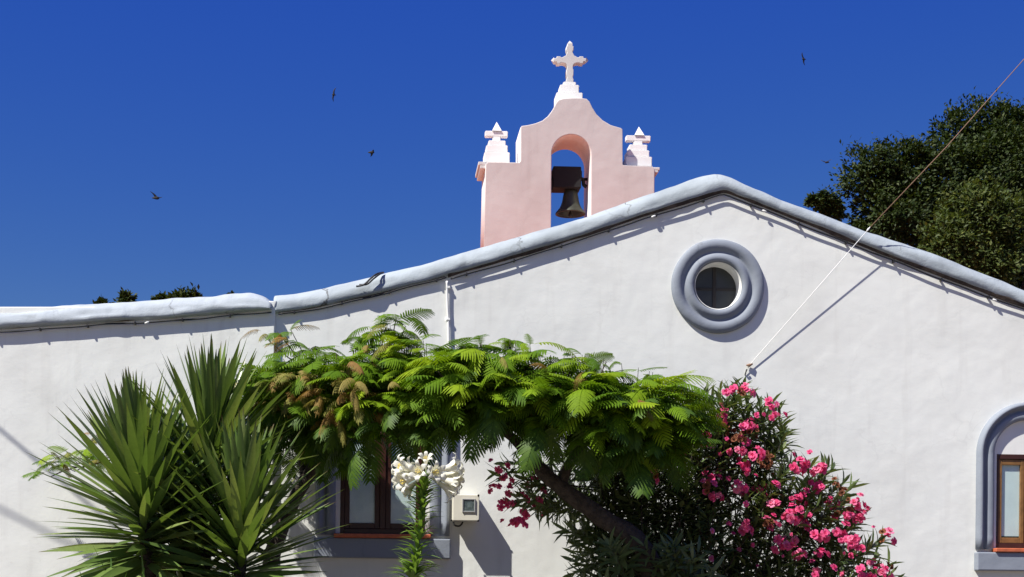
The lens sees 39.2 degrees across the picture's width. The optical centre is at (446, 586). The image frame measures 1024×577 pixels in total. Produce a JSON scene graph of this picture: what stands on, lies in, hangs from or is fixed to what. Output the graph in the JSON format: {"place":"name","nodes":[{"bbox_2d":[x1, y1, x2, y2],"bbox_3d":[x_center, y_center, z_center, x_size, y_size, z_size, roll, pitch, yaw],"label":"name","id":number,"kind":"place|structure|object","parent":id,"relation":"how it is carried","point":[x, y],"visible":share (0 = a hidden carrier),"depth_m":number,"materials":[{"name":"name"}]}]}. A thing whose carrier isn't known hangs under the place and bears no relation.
{"place":"outdoors","nodes":[
{"label":"outdoors","id":0,"kind":"place"},
{"bbox_2d":[150,191,161,199],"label":"swift bird","id":1,"kind":"object","parent":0,"point":[156,197],"visible":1,"depth_m":45.58},
{"bbox_2d":[0,0,1023,306],"label":"sky","id":2,"kind":"structure","parent":0,"point":[269,186],"materials":[{"name":"blue"}]},
{"bbox_3d":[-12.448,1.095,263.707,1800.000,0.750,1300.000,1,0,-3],"label":"ground","id":3,"kind":"structure","parent":0,"visible":0},
{"bbox_2d":[92,296,111,303],"bbox_3d":[-5.007,-1.637,20.779,0.372,5.215,0.331,1,0,-3],"label":"background tree","id":4,"kind":"object","parent":3,"relation":"on","point":[101,300],"visible":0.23,"depth_m":20.71,"materials":[{"name":"green plant"}]},
{"bbox_2d":[79,544,167,576],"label":"strap leaf plant","id":5,"kind":"object","parent":3,"relation":"on","point":[143,573],"visible":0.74,"depth_m":11.62,"materials":[{"name":"green plant"}]},
{"bbox_2d":[112,287,137,302],"bbox_3d":[-4.688,-1.682,20.816,0.411,5.312,0.424,1,0,44],"label":"background tree","id":6,"kind":"object","parent":3,"relation":"on","point":[125,296],"visible":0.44,"depth_m":20.73,"materials":[{"name":"green plant"}]},
{"bbox_2d":[24,367,237,576],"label":"yucca plant","id":7,"kind":"object","parent":3,"relation":"on","point":[128,444],"visible":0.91,"depth_m":11.80,"materials":[{"name":"green plant"}]},
{"bbox_2d":[77,404,258,576],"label":"yucca plant","id":8,"kind":"object","parent":3,"relation":"on","point":[188,455],"visible":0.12,"depth_m":12.29,"materials":[{"name":"green plant"}]},
{"bbox_2d":[150,282,202,299],"bbox_3d":[-3.940,-1.720,20.866,0.811,5.402,0.474,1,0,25],"label":"background tree","id":9,"kind":"object","parent":3,"relation":"on","point":[183,293],"visible":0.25,"depth_m":20.80,"materials":[{"name":"green plant"}]},
{"bbox_2d":[107,464,266,576],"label":"yucca plant","id":10,"kind":"object","parent":3,"relation":"on","point":[178,573],"visible":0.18,"depth_m":12.16,"materials":[{"name":"green plant"}]},
{"bbox_2d":[101,333,317,575],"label":"yucca plant","id":11,"kind":"object","parent":3,"relation":"on","point":[211,383],"visible":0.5,"depth_m":12.14,"materials":[{"name":"green plant"}]},
{"bbox_2d":[131,407,348,576],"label":"yucca plant","id":12,"kind":"object","parent":3,"relation":"on","point":[244,486],"visible":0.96,"depth_m":11.79,"materials":[{"name":"green plant"}]},
{"bbox_2d":[22,308,469,565],"bbox_3d":[-1.601,-0.703,13.039,4.654,3.415,1.887,1,0,26],"label":"feathery tree","id":13,"kind":"object","parent":3,"relation":"on","point":[338,405],"visible":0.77,"depth_m":12.40,"materials":[{"name":"green plant"}]},
{"bbox_2d":[385,451,464,576],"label":"white lily","id":14,"kind":"object","parent":3,"relation":"on","point":[452,480],"visible":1,"depth_m":11.35,"materials":[{"name":"green"}]},
{"bbox_2d":[0,41,1023,576],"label":"church","id":15,"kind":"structure","parent":3,"relation":"on","point":[898,387],"depth_m":14.12,"materials":[{"name":"white paint"}]},
{"bbox_2d":[0,311,271,332],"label":"light cable","id":16,"kind":"object","parent":15,"relation":"attached to","point":[134,323],"visible":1,"depth_m":13.78,"materials":[{"name":"black plastic"}]},
{"bbox_2d":[278,277,446,314],"bbox_3d":[-0.815,-2.828,13.964,1.630,0.405,0.064,1,0,-3],"label":"light cable","id":17,"kind":"object","parent":15,"relation":"attached to","point":[342,303],"visible":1,"depth_m":13.94,"materials":[{"name":"black plastic"}]},
{"bbox_2d":[356,272,383,286],"bbox_3d":[-0.727,-2.989,13.922,0.295,0.180,0.093,1,0,-25],"label":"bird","id":18,"kind":"object","parent":15,"relation":"attached to","point":[370,280],"visible":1,"depth_m":13.89,"materials":[{"name":"black"}]},
{"bbox_2d":[314,430,450,558],"bbox_3d":[-0.624,-1.245,14.163,1.325,1.938,0.565,1,0,-3],"label":"arched window","id":19,"kind":"structure","parent":15,"relation":"in","point":[372,513],"depth_m":13.97,"materials":[{"name":"grey paint"}]},
{"bbox_2d":[446,281,451,471],"bbox_3d":[0.026,-1.947,13.995,0.087,2.064,0.042,1,0,-3],"label":"conduit pipe","id":20,"kind":"object","parent":15,"relation":"attached to","point":[448,318],"visible":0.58,"depth_m":13.98,"materials":[{"name":"white paint"}]},
{"bbox_2d":[450,494,479,526],"bbox_3d":[0.174,-0.735,13.906,0.281,0.312,0.210,1,0,-3],"label":"electric meter","id":21,"kind":"object","parent":15,"relation":"attached to","point":[465,508],"visible":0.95,"depth_m":13.81,"materials":[{"name":"beige plastic"}]},
{"bbox_2d":[462,499,475,511],"bbox_3d":[0.216,-0.781,13.809,0.128,0.132,0.013,1,0,-3],"label":"window frame","id":22,"kind":"structure","parent":21,"relation":"in","point":[462,499],"depth_m":13.80,"materials":[{"name":"grey"}]},
{"bbox_2d":[551,166,587,217],"bbox_3d":[1.510,-4.769,17.388,0.520,0.576,0.365,1,0,-3],"label":"church bell","id":23,"kind":"object","parent":15,"relation":"attached to","point":[566,180],"visible":0.99,"depth_m":17.26,"materials":[{"name":"brown metal"}]},
{"bbox_2d":[671,239,763,333],"bbox_3d":[2.669,-2.957,14.214,0.924,0.926,0.253,1,0,-3],"label":"round window","id":24,"kind":"structure","parent":15,"relation":"in","point":[713,276],"depth_m":14.11,"materials":[{"name":"grey paint"}]},
{"bbox_2d":[450,194,1023,309],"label":"light cable","id":25,"kind":"object","parent":15,"relation":"attached to","point":[763,210],"visible":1,"depth_m":14.11,"materials":[{"name":"black plastic"}]},
{"bbox_2d":[745,59,1023,374],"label":"guy rope","id":26,"kind":"object","parent":15,"relation":"attached to","point":[750,364],"visible":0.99,"depth_m":14.07,"materials":[{"name":"white"}]},
{"bbox_2d":[974,402,1023,570],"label":"arched window","id":27,"kind":"structure","parent":15,"relation":"in","point":[999,522],"depth_m":14.26,"materials":[{"name":"grey paint"}]},
{"bbox_2d":[389,334,728,576],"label":"feathery tree","id":28,"kind":"object","parent":3,"relation":"on","point":[612,422],"visible":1,"depth_m":11.57,"materials":[{"name":"green plant"}]},
{"bbox_2d":[484,376,905,576],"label":"oleander bush","id":29,"kind":"object","parent":3,"relation":"on","point":[703,509],"visible":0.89,"depth_m":12.66,"materials":[{"name":"green plant"}]},
{"bbox_2d":[803,184,848,221],"bbox_3d":[6.126,-2.717,23.299,0.753,7.607,0.505,1,0,-23],"label":"ficus tree","id":30,"kind":"object","parent":3,"relation":"on","point":[824,201],"visible":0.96,"depth_m":23.23,"materials":[{"name":"green plant"}]},
{"bbox_2d":[829,86,1023,289],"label":"ficus tree","id":31,"kind":"object","parent":3,"relation":"on","point":[992,143],"visible":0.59,"depth_m":23.82,"materials":[{"name":"green plant"}]},
{"bbox_2d":[914,173,1023,288],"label":"ficus tree","id":32,"kind":"object","parent":3,"relation":"on","point":[981,230],"visible":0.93,"depth_m":21.62,"materials":[{"name":"green plant"}]}
]}

